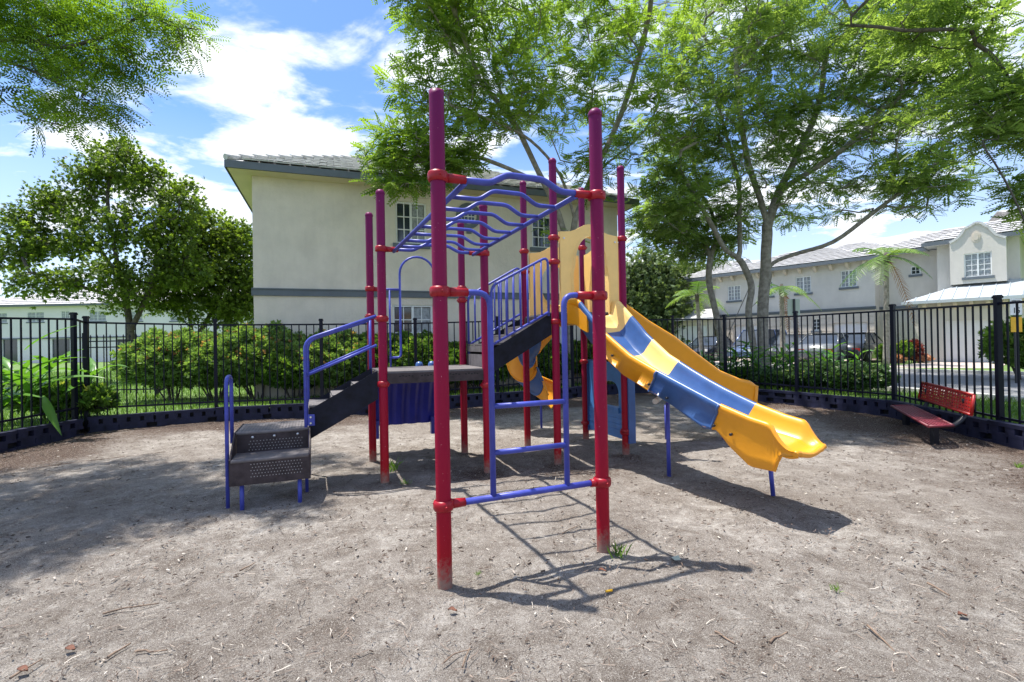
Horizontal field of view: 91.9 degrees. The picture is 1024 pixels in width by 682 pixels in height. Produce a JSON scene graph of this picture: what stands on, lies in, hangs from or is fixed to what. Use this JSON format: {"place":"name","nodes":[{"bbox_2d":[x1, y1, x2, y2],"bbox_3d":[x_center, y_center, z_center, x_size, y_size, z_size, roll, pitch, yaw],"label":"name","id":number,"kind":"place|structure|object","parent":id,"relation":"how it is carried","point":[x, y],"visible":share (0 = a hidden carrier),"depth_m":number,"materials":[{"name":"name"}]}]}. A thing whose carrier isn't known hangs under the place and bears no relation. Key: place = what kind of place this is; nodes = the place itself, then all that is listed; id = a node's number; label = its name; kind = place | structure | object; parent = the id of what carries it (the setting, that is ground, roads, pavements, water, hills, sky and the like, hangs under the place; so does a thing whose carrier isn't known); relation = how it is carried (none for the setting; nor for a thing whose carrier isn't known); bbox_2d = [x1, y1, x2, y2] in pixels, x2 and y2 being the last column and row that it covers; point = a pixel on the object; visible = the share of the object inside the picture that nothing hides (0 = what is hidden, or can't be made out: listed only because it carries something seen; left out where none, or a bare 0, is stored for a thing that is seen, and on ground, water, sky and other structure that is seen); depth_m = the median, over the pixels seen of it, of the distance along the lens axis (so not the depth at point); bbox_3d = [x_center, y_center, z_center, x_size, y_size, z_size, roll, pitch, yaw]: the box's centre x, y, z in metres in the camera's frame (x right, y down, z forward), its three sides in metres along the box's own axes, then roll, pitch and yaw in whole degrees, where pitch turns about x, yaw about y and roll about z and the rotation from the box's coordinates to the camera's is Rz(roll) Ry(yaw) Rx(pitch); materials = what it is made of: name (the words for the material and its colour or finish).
{"place":"outdoors","nodes":[
{"label":"outdoors","id":0,"kind":"place"},
{"bbox_2d":[0,288,250,363],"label":"house","id":1,"kind":"structure","parent":0,"point":[20,307],"depth_m":58.02,"materials":[{"name":"white paint"}]},
{"bbox_2d":[0,313,7,323],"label":"window","id":2,"kind":"structure","parent":1,"relation":"in","point":[4,321],"depth_m":58.13,"materials":[{"name":"glass"}]},
{"bbox_2d":[4,339,17,362],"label":"patio door","id":3,"kind":"structure","parent":1,"relation":"in","point":[14,341],"depth_m":58.15,"materials":[{"name":"grey glass"}]},
{"bbox_2d":[26,312,44,322],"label":"window","id":4,"kind":"structure","parent":1,"relation":"in","point":[29,314],"depth_m":58.13,"materials":[{"name":"glass"}]},
{"bbox_2d":[53,339,69,362],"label":"patio door","id":5,"kind":"structure","parent":1,"relation":"in","point":[61,341],"depth_m":58.15,"materials":[{"name":"grey glass"}]},
{"bbox_2d":[61,311,69,317],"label":"window","id":6,"kind":"structure","parent":1,"relation":"in","point":[64,314],"depth_m":58.13,"materials":[{"name":"glass"}]},
{"bbox_2d":[89,311,106,321],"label":"window","id":7,"kind":"structure","parent":1,"relation":"in","point":[96,317],"depth_m":58.13,"materials":[{"name":"glass"}]},
{"bbox_2d":[132,311,142,321],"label":"window","id":8,"kind":"structure","parent":1,"relation":"in","point":[133,312],"depth_m":58.12,"materials":[{"name":"glass"}]},
{"bbox_2d":[169,311,186,321],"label":"window","id":9,"kind":"structure","parent":1,"relation":"in","point":[171,320],"depth_m":58.11,"materials":[{"name":"glass"}]},
{"bbox_2d":[0,393,1023,681],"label":"ground","id":10,"kind":"structure","parent":0,"point":[1000,537],"depth_m":3.33,"materials":[{"name":"soil"}]},
{"bbox_2d":[17,665,27,670],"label":"dead leaf","id":11,"kind":"object","parent":10,"relation":"on","point":[21,667],"visible":1,"depth_m":2.25,"materials":[{"name":"plant"}]},
{"bbox_2d":[9,658,42,678],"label":"twig","id":12,"kind":"object","parent":10,"relation":"on","point":[14,675],"visible":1,"depth_m":2.23,"materials":[{"name":"brown wood"}]},
{"bbox_2d":[65,644,74,649],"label":"dead leaf","id":13,"kind":"object","parent":10,"relation":"on","point":[70,647],"visible":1,"depth_m":2.40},
{"bbox_2d":[42,452,160,466],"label":"twig","id":14,"kind":"object","parent":10,"relation":"on","point":[90,460],"visible":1,"depth_m":6.52,"materials":[{"name":"brown wood"}]},
{"bbox_2d":[106,642,130,658],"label":"twig","id":15,"kind":"object","parent":10,"relation":"on","point":[111,654],"visible":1,"depth_m":2.37,"materials":[{"name":"brown wood"}]},
{"bbox_2d":[102,603,158,614],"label":"twig","id":16,"kind":"object","parent":10,"relation":"on","point":[103,613],"visible":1,"depth_m":2.77,"materials":[{"name":"brown wood"}]},
{"bbox_2d":[134,649,167,652],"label":"twig","id":17,"kind":"object","parent":10,"relation":"on","point":[142,650],"visible":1,"depth_m":2.37,"materials":[{"name":"brown wood"}]},
{"bbox_2d":[389,455,402,471],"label":"grass tuft","id":18,"kind":"object","parent":10,"relation":"on","point":[393,467],"visible":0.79,"depth_m":5.79,"materials":[{"name":"plant"}]},
{"bbox_2d":[443,649,471,662],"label":"twig","id":19,"kind":"object","parent":10,"relation":"on","point":[449,657],"visible":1,"depth_m":2.30,"materials":[{"name":"brown wood"}]},
{"bbox_2d":[0,383,1023,452],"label":"playground border","id":20,"kind":"object","parent":10,"relation":"on","point":[1006,434],"visible":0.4,"depth_m":9.32,"materials":[{"name":"plastic"}]},
{"bbox_2d":[0,393,1023,681],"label":"wood chips","id":21,"kind":"object","parent":10,"relation":"on","point":[528,543],"visible":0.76,"depth_m":3.40,"materials":[{"name":"wood"}]},
{"bbox_2d":[0,404,1023,681],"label":"dry straw","id":22,"kind":"object","parent":10,"relation":"on","point":[532,604],"visible":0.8,"depth_m":2.74,"materials":[{"name":"beige plant"}]},
{"bbox_2d":[224,88,826,589],"bbox_3d":[0.567,-0.329,5.816,5.253,3.904,5.955,-1,0,33],"label":"play structure","id":23,"kind":"object","parent":10,"relation":"on","point":[632,346],"visible":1,"depth_m":5.08,"materials":[{"name":"paint"}]},
{"bbox_2d":[607,539,631,558],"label":"grass tuft","id":24,"kind":"object","parent":10,"relation":"on","point":[619,551],"visible":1,"depth_m":3.35,"materials":[{"name":"plant"}]},
{"bbox_2d":[769,631,787,643],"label":"twig","id":25,"kind":"object","parent":10,"relation":"on","point":[772,639],"visible":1,"depth_m":2.38,"materials":[{"name":"brown wood"}]},
{"bbox_2d":[614,0,1023,367],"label":"forked tree","id":26,"kind":"object","parent":10,"relation":"on","point":[773,26],"visible":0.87,"depth_m":14.24,"materials":[{"name":"green plant"}]},
{"bbox_2d":[829,582,842,592],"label":"grass tuft","id":27,"kind":"object","parent":10,"relation":"on","point":[836,588],"visible":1,"depth_m":2.85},
{"bbox_2d":[866,624,895,651],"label":"twig","id":28,"kind":"object","parent":10,"relation":"on","point":[872,629],"visible":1,"depth_m":2.39,"materials":[{"name":"brown wood"}]},
{"bbox_2d":[890,381,975,444],"bbox_3d":[6.243,1.059,7.410,0.612,0.740,2.568,-1,0,28],"label":"park bench","id":29,"kind":"object","parent":10,"relation":"on","point":[932,423],"visible":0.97,"depth_m":7.11,"materials":[{"name":"metal"}]},
{"bbox_2d":[0,0,1023,299],"label":"sky","id":30,"kind":"structure","parent":0,"point":[290,74],"materials":[{"name":"blue"}]},
{"bbox_2d":[0,358,1023,431],"bbox_3d":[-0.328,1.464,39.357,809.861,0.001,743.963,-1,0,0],"label":"lawn","id":31,"kind":"structure","parent":0,"point":[62,365],"depth_m":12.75,"materials":[{"name":"plant"}]},
{"bbox_2d":[0,349,82,426],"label":"ginger plant","id":32,"kind":"object","parent":31,"relation":"on","point":[7,396],"visible":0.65,"depth_m":8.38,"materials":[{"name":"green plant"}]},
{"bbox_2d":[6,379,121,419],"bbox_3d":[-8.157,1.077,9.081,1.872,0.828,1.153,-1,0,0],"label":"fern shrub","id":33,"kind":"object","parent":31,"relation":"on","point":[93,398],"visible":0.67,"depth_m":8.82,"materials":[{"name":"green plant"}]},
{"bbox_2d":[2,325,128,434],"bbox_3d":[-7.932,0.641,8.706,2.239,1.788,1.527,-1,0,28],"label":"ginger plant","id":34,"kind":"object","parent":31,"relation":"on","point":[48,410],"visible":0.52,"depth_m":8.33,"materials":[{"name":"green plant"}]},
{"bbox_2d":[0,132,226,380],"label":"lawn tree","id":35,"kind":"object","parent":31,"relation":"on","point":[32,246],"visible":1,"depth_m":18.96,"materials":[{"name":"green plant"}]},
{"bbox_2d":[0,0,230,157],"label":"overhanging tree","id":36,"kind":"object","parent":31,"relation":"on","point":[64,17],"visible":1,"depth_m":5.06,"materials":[{"name":"green plant"}]},
{"bbox_2d":[82,333,166,395],"bbox_3d":[-11.117,0.727,16.938,2.177,1.850,7.964,-1,0,-9],"label":"garden fence","id":37,"kind":"object","parent":31,"relation":"on","point":[110,347],"visible":0.12,"depth_m":13.19,"materials":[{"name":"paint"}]},
{"bbox_2d":[104,326,204,401],"bbox_3d":[-8.110,0.569,11.904,2.736,1.877,2.021,-1,0,0],"label":"hedge shrub","id":38,"kind":"object","parent":31,"relation":"on","point":[121,354],"visible":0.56,"depth_m":11.26,"materials":[{"name":"green plant"}]},
{"bbox_2d":[133,206,253,333],"bbox_3d":[-13.130,-2.211,21.258,5.589,7.620,3.916,-1,0,0],"label":"lawn tree","id":39,"kind":"object","parent":31,"relation":"on","point":[228,243],"visible":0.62,"depth_m":20.78,"materials":[{"name":"green plant"}]},
{"bbox_2d":[153,327,257,400],"bbox_3d":[-7.245,0.569,11.968,2.901,1.844,2.094,-1,0,0],"label":"hedge shrub","id":40,"kind":"object","parent":31,"relation":"on","point":[202,357],"visible":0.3,"depth_m":11.35,"materials":[{"name":"green plant"}]},
{"bbox_2d":[199,319,305,399],"bbox_3d":[-6.152,0.472,11.998,2.988,2.001,2.006,-1,0,0],"label":"hedge shrub","id":41,"kind":"object","parent":31,"relation":"on","point":[250,345],"visible":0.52,"depth_m":11.38,"materials":[{"name":"green plant"}]},
{"bbox_2d":[245,340,317,397],"bbox_3d":[-5.188,0.668,11.925,2.139,1.574,2.083,-1,0,0],"label":"hedge shrub","id":42,"kind":"object","parent":31,"relation":"on","point":[288,366],"visible":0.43,"depth_m":11.21,"materials":[{"name":"green plant"}]},
{"bbox_2d":[289,328,378,392],"bbox_3d":[-4.349,0.543,11.919,2.348,1.786,2.099,-1,0,0],"label":"hedge shrub","id":43,"kind":"object","parent":31,"relation":"on","point":[340,352],"visible":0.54,"depth_m":11.29,"materials":[{"name":"green plant"}]},
{"bbox_2d":[339,332,413,379],"bbox_3d":[-3.430,0.579,12.204,2.166,1.687,1.948,-1,0,0],"label":"hedge shrub","id":44,"kind":"object","parent":31,"relation":"on","point":[362,338],"visible":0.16,"depth_m":11.57,"materials":[{"name":"green plant"}]},
{"bbox_2d":[378,329,455,366],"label":"hedge shrub","id":45,"kind":"object","parent":31,"relation":"on","point":[411,348],"visible":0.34,"depth_m":11.87,"materials":[{"name":"green plant"}]},
{"bbox_2d":[223,153,638,398],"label":"stucco house","id":46,"kind":"structure","parent":31,"relation":"on","point":[309,238],"depth_m":12.88,"materials":[{"name":"white paint"}]},
{"bbox_2d":[393,201,429,248],"bbox_3d":[-2.744,-3.140,13.454,0.994,1.262,0.200,-1,0,-20],"label":"window","id":47,"kind":"structure","parent":46,"relation":"in","point":[407,218],"depth_m":13.47,"materials":[{"name":"glass"}]},
{"bbox_2d":[393,305,432,334],"bbox_3d":[-2.704,-0.230,13.492,1.075,1.490,0.090,-1,0,-20],"label":"window","id":48,"kind":"structure","parent":46,"relation":"in","point":[407,314],"depth_m":13.48,"materials":[{"name":"glass"}]},
{"bbox_2d":[461,210,475,223],"bbox_3d":[-1.253,-3.528,14.043,0.444,0.444,0.045,-1,0,-20],"label":"round window","id":49,"kind":"structure","parent":46,"relation":"in","point":[467,217],"depth_m":14.06,"materials":[{"name":"glass"}]},
{"bbox_2d":[530,217,549,251],"bbox_3d":[0.886,-3.185,14.764,0.808,1.075,0.200,-1,0,-20],"label":"window","id":50,"kind":"structure","parent":46,"relation":"in","point":[537,240],"depth_m":14.78,"materials":[{"name":"glass"}]},
{"bbox_2d":[426,341,477,392],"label":"hedge shrub","id":51,"kind":"object","parent":31,"relation":"on","point":[457,355],"visible":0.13,"depth_m":12.22,"materials":[{"name":"green plant"}]},
{"bbox_2d":[468,364,510,389],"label":"hedge shrub","id":52,"kind":"object","parent":31,"relation":"on","point":[505,372],"visible":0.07,"depth_m":12.77,"materials":[{"name":"green plant"}]},
{"bbox_2d":[0,295,1023,431],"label":"metal fence","id":53,"kind":"object","parent":31,"relation":"on","point":[997,303],"visible":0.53,"depth_m":9.10,"materials":[{"name":"metal"}]},
{"bbox_2d":[340,0,742,386],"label":"feathery tree","id":54,"kind":"object","parent":31,"relation":"on","point":[444,23],"visible":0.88,"depth_m":11.78,"materials":[{"name":"green plant"}]},
{"bbox_2d":[537,340,580,379],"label":"hedge shrub","id":55,"kind":"object","parent":31,"relation":"on","point":[546,360],"visible":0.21,"depth_m":13.59,"materials":[{"name":"green plant"}]},
{"bbox_2d":[574,338,608,373],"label":"hedge shrub","id":56,"kind":"object","parent":31,"relation":"on","point":[579,351],"visible":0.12,"depth_m":14.02,"materials":[{"name":"green plant"}]},
{"bbox_2d":[626,241,705,343],"bbox_3d":[10.089,-3.181,36.074,7.560,8.873,6.559,-1,0,27],"label":"dense tree","id":57,"kind":"object","parent":31,"relation":"on","point":[653,286],"visible":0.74,"depth_m":34.41,"materials":[{"name":"green plant"}]},
{"bbox_2d":[672,259,715,273],"bbox_3d":[14.091,-3.022,39.862,7.614,8.453,6.745,-1,0,0],"label":"dense tree","id":58,"kind":"object","parent":31,"relation":"on","point":[697,268],"depth_m":38.65,"materials":[{"name":"green plant"}]},
{"bbox_2d":[625,136,766,367],"bbox_3d":[5.906,-2.827,16.262,4.859,8.106,3.254,-1,0,0],"label":"slender tree","id":59,"kind":"object","parent":31,"relation":"on","point":[702,251],"visible":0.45,"depth_m":15.82,"materials":[{"name":"green plant"}]},
{"bbox_2d":[665,281,728,358],"bbox_3d":[9.784,-0.909,25.797,3.053,4.250,2.960,-1,0,0],"label":"palm tree","id":60,"kind":"object","parent":31,"relation":"on","point":[690,292],"visible":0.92,"depth_m":25.91,"materials":[{"name":"green plant"}]},
{"bbox_2d":[669,258,751,344],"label":"townhouse","id":61,"kind":"structure","parent":31,"relation":"on","point":[706,310],"depth_m":34.45,"materials":[{"name":"beige paint"}]},
{"bbox_2d":[675,325,706,344],"bbox_3d":[12.191,0.087,33.665,0.035,2.230,2.375,-1,0,-42],"label":"garage door","id":62,"kind":"structure","parent":61,"relation":"in","point":[704,326],"depth_m":33.74,"materials":[{"name":"metal"}]},
{"bbox_2d":[700,347,740,369],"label":"ginger plant","id":63,"kind":"object","parent":31,"relation":"on","point":[721,363],"visible":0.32,"depth_m":13.77,"materials":[{"name":"green plant"}]},
{"bbox_2d":[707,346,759,378],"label":"ginger plant","id":64,"kind":"object","parent":31,"relation":"on","point":[738,362],"visible":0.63,"depth_m":12.95,"materials":[{"name":"green plant"}]},
{"bbox_2d":[720,365,761,381],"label":"ground shrub","id":65,"kind":"object","parent":31,"relation":"on","point":[739,371],"visible":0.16,"depth_m":13.23,"materials":[{"name":"green plant"}]},
{"bbox_2d":[736,341,793,386],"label":"ginger plant","id":66,"kind":"object","parent":31,"relation":"on","point":[761,356],"visible":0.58,"depth_m":12.73,"materials":[{"name":"green plant"}]},
{"bbox_2d":[745,366,804,387],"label":"ground shrub","id":67,"kind":"object","parent":31,"relation":"on","point":[774,376],"visible":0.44,"depth_m":12.10,"materials":[{"name":"green plant"}]},
{"bbox_2d":[761,351,800,367],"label":"ginger plant","id":68,"kind":"object","parent":31,"relation":"on","point":[785,364],"visible":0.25,"depth_m":13.48,"materials":[{"name":"green plant"}]},
{"bbox_2d":[756,284,821,361],"bbox_3d":[12.391,-0.806,22.771,2.216,3.882,2.688,-1,0,-30],"label":"palm tree","id":69,"kind":"object","parent":31,"relation":"on","point":[782,293],"visible":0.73,"depth_m":22.92,"materials":[{"name":"green plant"}]},
{"bbox_2d":[704,247,889,359],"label":"townhouse","id":70,"kind":"structure","parent":31,"relation":"on","point":[819,276],"depth_m":29.23,"materials":[{"name":"beige paint"}]},
{"bbox_2d":[726,285,741,302],"bbox_3d":[14.703,-3.115,32.760,0.200,1.111,1.019,-1,0,-42],"label":"window","id":71,"kind":"structure","parent":70,"relation":"in","point":[734,295],"depth_m":32.77,"materials":[{"name":"glass"}]},
{"bbox_2d":[734,325,756,338],"bbox_3d":[15.440,0.049,32.117,0.035,2.169,1.961,-1,0,-42],"label":"garage door","id":72,"kind":"structure","parent":70,"relation":"in","point":[743,327],"depth_m":32.59,"materials":[{"name":"metal"}]},
{"bbox_2d":[794,276,812,295],"bbox_3d":[17.458,-3.308,29.658,0.200,1.107,0.999,-1,0,-42],"label":"window","id":73,"kind":"structure","parent":70,"relation":"in","point":[804,282],"depth_m":29.66,"materials":[{"name":"glass"}]},
{"bbox_2d":[811,318,821,332],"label":"window","id":74,"kind":"structure","parent":70,"relation":"in","point":[816,321],"depth_m":29.19,"materials":[{"name":"glass"}]},
{"bbox_2d":[839,269,858,289],"bbox_3d":[19.000,-3.463,27.921,0.200,1.077,0.952,-1,0,-42],"label":"window","id":75,"kind":"structure","parent":70,"relation":"in","point":[844,274],"depth_m":27.95,"materials":[{"name":"glass"}]},
{"bbox_2d":[834,322,866,332],"bbox_3d":[19.135,0.000,27.959,0.035,2.084,1.629,-1,0,-42],"label":"garage door","id":76,"kind":"structure","parent":70,"relation":"in","point":[857,324],"depth_m":27.96,"materials":[{"name":"metal"}]},
{"bbox_2d":[773,342,845,365],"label":"ginger plant","id":77,"kind":"object","parent":31,"relation":"on","point":[830,353],"visible":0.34,"depth_m":12.44,"materials":[{"name":"green plant"}]},
{"bbox_2d":[780,359,846,390],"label":"ground shrub","id":78,"kind":"object","parent":31,"relation":"on","point":[811,372],"visible":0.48,"depth_m":11.30,"materials":[{"name":"green plant"}]},
{"bbox_2d":[800,349,873,363],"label":"ginger plant","id":79,"kind":"object","parent":31,"relation":"on","point":[817,359],"visible":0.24,"depth_m":12.30,"materials":[{"name":"green plant"}]},
{"bbox_2d":[819,360,900,392],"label":"ground shrub","id":80,"kind":"object","parent":31,"relation":"on","point":[881,369],"visible":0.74,"depth_m":10.62,"materials":[{"name":"green plant"}]},
{"bbox_2d":[873,342,890,363],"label":"garden shrub","id":81,"kind":"object","parent":31,"relation":"on","point":[880,350],"visible":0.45,"depth_m":22.95,"materials":[{"name":"green plant"}]},
{"bbox_2d":[839,246,931,364],"bbox_3d":[15.988,-1.581,21.356,3.124,5.291,2.797,-1,0,0],"label":"palm tree","id":82,"kind":"object","parent":31,"relation":"on","point":[885,256],"visible":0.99,"depth_m":21.40,"materials":[{"name":"green plant"}]},
{"bbox_2d":[890,354,907,362],"bbox_3d":[17.817,0.819,23.017,1.066,0.549,0.888,-1,0,0],"label":"flower bed","id":83,"kind":"object","parent":31,"relation":"on","point":[901,358],"visible":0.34,"depth_m":22.74,"materials":[{"name":"orange plant"}]},
{"bbox_2d":[896,339,912,362],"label":"garden shrub","id":84,"kind":"object","parent":31,"relation":"on","point":[905,348],"visible":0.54,"depth_m":22.81,"materials":[{"name":"green plant"}]},
{"bbox_2d":[791,0,1023,241],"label":"edge tree","id":85,"kind":"object","parent":31,"relation":"on","point":[995,130],"visible":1,"depth_m":9.21,"materials":[{"name":"green plant"}]},
{"bbox_2d":[906,338,924,362],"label":"croton plant","id":86,"kind":"object","parent":31,"relation":"on","point":[917,348],"visible":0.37,"depth_m":22.77,"materials":[{"name":"red plant"}]},
{"bbox_2d":[910,353,934,362],"bbox_3d":[19.018,0.794,22.992,0.995,0.560,0.917,-1,0,26],"label":"flower bed","id":87,"kind":"object","parent":31,"relation":"on","point":[923,358],"visible":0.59,"depth_m":22.74,"materials":[{"name":"orange plant"}]},
{"bbox_2d":[868,208,1023,362],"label":"townhouse","id":88,"kind":"structure","parent":31,"relation":"on","point":[977,262],"depth_m":23.35,"materials":[{"name":"beige paint"}]},
{"bbox_2d":[908,266,922,276],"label":"window","id":89,"kind":"structure","parent":88,"relation":"in","point":[915,272],"depth_m":26.52,"materials":[{"name":"glass"}]},
{"bbox_2d":[945,319,993,362],"bbox_3d":[20.914,0.011,22.647,0.035,1.936,1.783,-1,0,-42],"label":"garage door","id":90,"kind":"structure","parent":88,"relation":"in","point":[961,322],"depth_m":22.78,"materials":[{"name":"metal"}]},
{"bbox_2d":[962,251,994,279],"bbox_3d":[21.765,-3.510,23.124,0.200,1.239,1.113,-1,0,-42],"label":"window","id":91,"kind":"structure","parent":88,"relation":"in","point":[978,264],"depth_m":23.13,"materials":[{"name":"glass"}]},
{"bbox_2d":[976,314,1023,379],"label":"garden shrub","id":92,"kind":"object","parent":31,"relation":"on","point":[986,343],"visible":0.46,"depth_m":13.37,"materials":[{"name":"green plant"}]},
{"bbox_2d":[833,241,890,251],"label":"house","id":93,"kind":"structure","parent":0,"point":[865,244],"depth_m":38.59,"materials":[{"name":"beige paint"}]},
{"bbox_2d":[716,364,1023,395],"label":"road","id":94,"kind":"structure","parent":0,"point":[1014,387],"depth_m":13.21,"materials":[{"name":"asphalt"}]},
{"bbox_2d":[787,299,799,330],"bbox_3d":[8.271,-0.034,14.478,0.360,2.393,0.056,-1,0,0],"label":"road sign","id":95,"kind":"object","parent":94,"relation":"on","point":[793,305],"visible":0.57,"depth_m":14.50,"materials":[{"name":"metal"}]},
{"bbox_2d":[715,362,1023,374],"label":"road kerb","id":96,"kind":"structure","parent":94,"relation":"on","point":[962,371],"depth_m":16.39,"materials":[{"name":"concrete"}]},
{"bbox_2d":[872,386,1023,401],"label":"road kerb","id":97,"kind":"structure","parent":94,"relation":"on","point":[977,395],"depth_m":9.55,"materials":[{"name":"concrete"}]},
{"bbox_2d":[1010,298,1021,382],"bbox_3d":[12.746,-0.002,12.517,0.300,2.142,0.063,-1,0,0],"label":"speed sign","id":98,"kind":"object","parent":94,"relation":"on","point":[1013,318],"visible":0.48,"depth_m":12.50,"materials":[{"name":"metal"}]},
{"bbox_2d":[889,362,1004,367],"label":"driveway","id":99,"kind":"structure","parent":0,"point":[962,365],"depth_m":20.59,"materials":[{"name":"concrete"}]},
{"label":"driveway","id":100,"kind":"structure","parent":0,"visible":0},
{"bbox_2d":[688,336,734,360],"bbox_3d":[12.210,0.442,30.497,4.500,1.481,1.824,-1,0,-45],"label":"parked car","id":101,"kind":"object","parent":100,"relation":"on","point":[705,338],"visible":0.26,"depth_m":29.49,"materials":[{"name":"paint"}]},
{"bbox_2d":[727,329,786,359],"bbox_3d":[14.007,0.244,27.998,4.900,1.779,1.824,-1,0,-40],"label":"parked car","id":102,"kind":"object","parent":100,"relation":"on","point":[773,336],"visible":0.12,"depth_m":27.45,"materials":[{"name":"blue paint"}]},
{"label":"driveway","id":103,"kind":"structure","parent":0,"visible":0},
{"bbox_2d":[769,334,808,361],"bbox_3d":[15.609,0.362,27.597,1.824,1.480,4.500,-1,0,42],"label":"parked car","id":104,"kind":"object","parent":103,"relation":"on","point":[773,349],"visible":0.15,"depth_m":26.85,"materials":[{"name":"grey paint"}]},
{"bbox_2d":[798,333,859,362],"bbox_3d":[15.909,0.341,24.797,4.600,1.480,1.824,-1,0,-42],"label":"parked car","id":105,"kind":"object","parent":103,"relation":"on","point":[830,341],"visible":0.39,"depth_m":23.56,"materials":[{"name":"silver metal"}]},
{"bbox_2d":[829,332,882,362],"bbox_3d":[17.609,0.311,25.197,4.500,1.479,1.824,-1,0,-38],"label":"parked car","id":106,"kind":"object","parent":103,"relation":"on","point":[864,344],"visible":0.41,"depth_m":23.78,"materials":[{"name":"paint"}]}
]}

